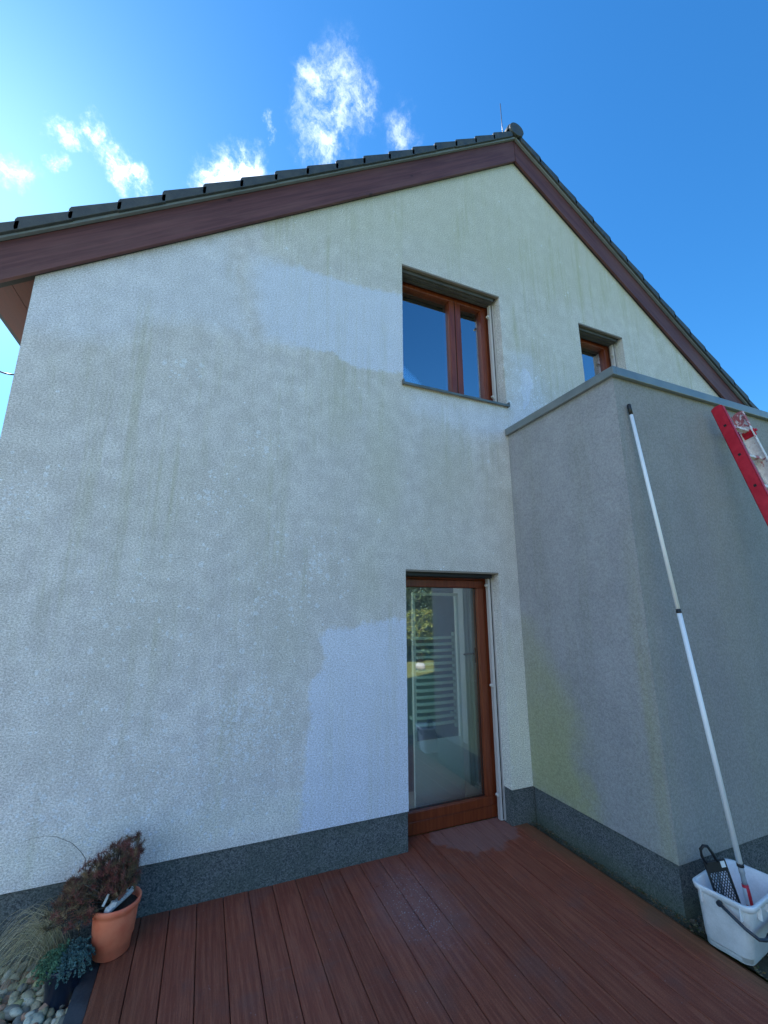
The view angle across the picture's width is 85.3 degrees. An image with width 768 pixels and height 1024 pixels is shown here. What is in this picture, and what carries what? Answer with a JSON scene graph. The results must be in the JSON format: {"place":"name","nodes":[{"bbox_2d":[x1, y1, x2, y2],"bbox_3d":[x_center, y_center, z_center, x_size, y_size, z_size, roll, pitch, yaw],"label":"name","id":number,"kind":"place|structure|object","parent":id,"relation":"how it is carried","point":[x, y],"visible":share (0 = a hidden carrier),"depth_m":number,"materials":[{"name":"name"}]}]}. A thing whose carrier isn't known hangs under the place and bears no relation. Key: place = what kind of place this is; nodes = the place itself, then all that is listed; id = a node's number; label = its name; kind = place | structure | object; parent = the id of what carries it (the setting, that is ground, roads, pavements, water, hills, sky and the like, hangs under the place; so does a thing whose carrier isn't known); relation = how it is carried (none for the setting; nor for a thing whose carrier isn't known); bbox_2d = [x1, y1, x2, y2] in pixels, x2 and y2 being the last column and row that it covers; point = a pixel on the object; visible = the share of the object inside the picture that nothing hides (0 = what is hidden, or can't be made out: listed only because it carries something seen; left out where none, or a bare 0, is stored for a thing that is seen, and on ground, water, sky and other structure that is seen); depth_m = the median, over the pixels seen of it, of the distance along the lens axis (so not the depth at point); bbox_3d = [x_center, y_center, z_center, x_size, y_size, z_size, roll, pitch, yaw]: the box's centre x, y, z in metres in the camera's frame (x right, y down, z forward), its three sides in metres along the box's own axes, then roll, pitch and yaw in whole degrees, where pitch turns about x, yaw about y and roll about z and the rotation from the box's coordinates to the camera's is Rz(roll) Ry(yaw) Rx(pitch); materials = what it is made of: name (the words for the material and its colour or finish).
{"place":"outdoors","nodes":[
{"label":"outdoors","id":0,"kind":"place"},
{"bbox_2d":[0,958,69,1023],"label":"pebbles","id":1,"kind":"object","parent":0,"point":[26,1007],"visible":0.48,"depth_m":2.05,"materials":[{"name":"grey stone"}]},
{"bbox_2d":[0,836,85,1005],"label":"dry grass","id":2,"kind":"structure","parent":1,"relation":"on","point":[44,942],"depth_m":2.19,"materials":[{"name":"green plant"}]},
{"bbox_2d":[31,935,95,1012],"bbox_3d":[-1.622,2.334,2.107,0.272,0.230,0.261,5,-14,-22],"label":"potted sedum","id":3,"kind":"object","parent":1,"relation":"on","point":[61,972],"visible":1,"depth_m":2.06,"materials":[{"name":"green plant"}]},
{"bbox_2d":[102,886,133,912],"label":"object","id":4,"kind":"object","parent":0,"point":[112,905],"visible":0.9,"depth_m":2.26,"materials":[{"name":"white plastic"}]},
{"bbox_2d":[0,0,767,435],"label":"sky","id":5,"kind":"structure","parent":0,"point":[653,114],"materials":[{"name":"blue"}]},
{"bbox_2d":[411,592,465,807],"bbox_3d":[0.524,1.777,4.081,0.560,1.938,0.050,5,-14,-22],"label":"glass pane","id":6,"kind":"object","parent":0,"point":[439,774],"visible":0.91,"depth_m":3.95,"materials":[{"name":"clear glass"}]},
{"bbox_2d":[409,817,767,982],"bbox_3d":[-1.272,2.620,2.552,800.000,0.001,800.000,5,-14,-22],"label":"ground","id":7,"kind":"structure","parent":0,"point":[751,970],"depth_m":2.42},
{"bbox_2d":[0,122,757,967],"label":"house","id":8,"kind":"structure","parent":7,"relation":"on","point":[254,466],"depth_m":3.29,"materials":[{"name":"white paint"}]},
{"bbox_2d":[406,587,458,791],"bbox_3d":[0.509,1.639,4.551,0.620,2.420,0.030,5,-14,-22],"label":"partition","id":9,"kind":"object","parent":8,"relation":"on","point":[434,615],"depth_m":4.54,"materials":[{"name":"blue paint"}]},
{"bbox_2d":[409,632,457,726],"bbox_3d":[0.530,1.775,4.428,0.530,0.960,0.152,5,-14,-22],"label":"towel radiator","id":10,"kind":"object","parent":9,"relation":"attached to","point":[454,686],"visible":0.9,"depth_m":4.38,"materials":[{"name":"white metal"}]},
{"bbox_2d":[402,264,509,407],"bbox_3d":[0.711,-1.838,4.555,1.269,1.403,0.321,5,-14,-22],"label":"window","id":11,"kind":"structure","parent":8,"relation":"in","point":[449,344],"depth_m":4.68,"materials":[{"name":"brown wood"}]},
{"bbox_2d":[406,569,505,836],"bbox_3d":[0.586,1.625,3.760,0.995,2.145,0.337,5,-14,-22],"label":"door","id":12,"kind":"structure","parent":8,"relation":"in","point":[488,801],"depth_m":3.84,"materials":[{"name":"brown wood"}]},
{"bbox_2d":[462,588,481,785],"bbox_3d":[1.053,1.646,4.542,0.380,2.340,0.069,5,-14,-22],"label":"curtain","id":13,"kind":"object","parent":8,"relation":"hanging from","point":[472,703],"visible":0.19,"depth_m":4.43,"materials":[{"name":"grey fabric"}]},
{"bbox_2d":[578,323,621,380],"bbox_3d":[2.768,-1.685,5.416,0.784,1.342,0.283,5,-14,-22],"label":"window","id":14,"kind":"structure","parent":8,"relation":"in","point":[595,343],"depth_m":5.61,"materials":[{"name":"brown wood"}]},
{"bbox_2d":[82,817,767,1023],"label":"deck","id":15,"kind":"structure","parent":7,"relation":"on","point":[496,920],"depth_m":2.26,"materials":[{"name":"brown wood"}]},
{"bbox_2d":[62,942,99,1023],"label":"deck edging","id":16,"kind":"object","parent":15,"relation":"attached to","point":[78,1003],"depth_m":2.03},
{"bbox_2d":[39,830,145,962],"bbox_3d":[-1.583,2.102,2.277,0.464,0.567,0.289,5,-14,-22],"label":"potted shrub","id":17,"kind":"object","parent":15,"relation":"on","point":[111,933],"visible":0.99,"depth_m":2.25,"materials":[{"name":"plant"}]},
{"bbox_2d":[531,822,767,976],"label":"leaf litter","id":18,"kind":"object","parent":15,"relation":"on","point":[700,918],"visible":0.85,"depth_m":2.60,"materials":[{"name":"plant"}]},
{"bbox_2d":[505,366,767,941],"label":"extension","id":19,"kind":"object","parent":7,"relation":"on","point":[625,784],"visible":0.91,"depth_m":3.22,"materials":[{"name":"grey paint"}]},
{"bbox_2d":[684,916,767,979],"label":"gravel","id":20,"kind":"structure","parent":0,"point":[762,963],"depth_m":2.22,"materials":[{"name":"grey gravel"}]},
{"bbox_2d":[692,858,767,965],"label":"bucket","id":21,"kind":"object","parent":20,"relation":"on","point":[736,930],"visible":0.95,"depth_m":2.25,"materials":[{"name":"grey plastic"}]},
{"bbox_2d":[627,404,753,905],"bbox_3d":[1.994,0.738,2.795,0.039,3.294,0.293,10,-16,-37],"label":"telescopic pole","id":22,"kind":"object","parent":21,"relation":"in","point":[744,883],"visible":0.91,"depth_m":2.67,"materials":[{"name":"white metal"}]},
{"bbox_2d":[699,844,740,903],"bbox_3d":[1.935,2.158,2.361,0.199,0.449,0.061,-3,-13,11],"label":"roller grid","id":23,"kind":"object","parent":21,"relation":"in","point":[715,865],"visible":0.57,"depth_m":2.39,"materials":[{"name":"black plastic"}]},
{"bbox_2d":[711,405,767,525],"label":"ladder","id":24,"kind":"object","parent":20,"relation":"on","point":[738,433],"visible":1,"depth_m":3.47,"materials":[{"name":"red metal"}]}
]}

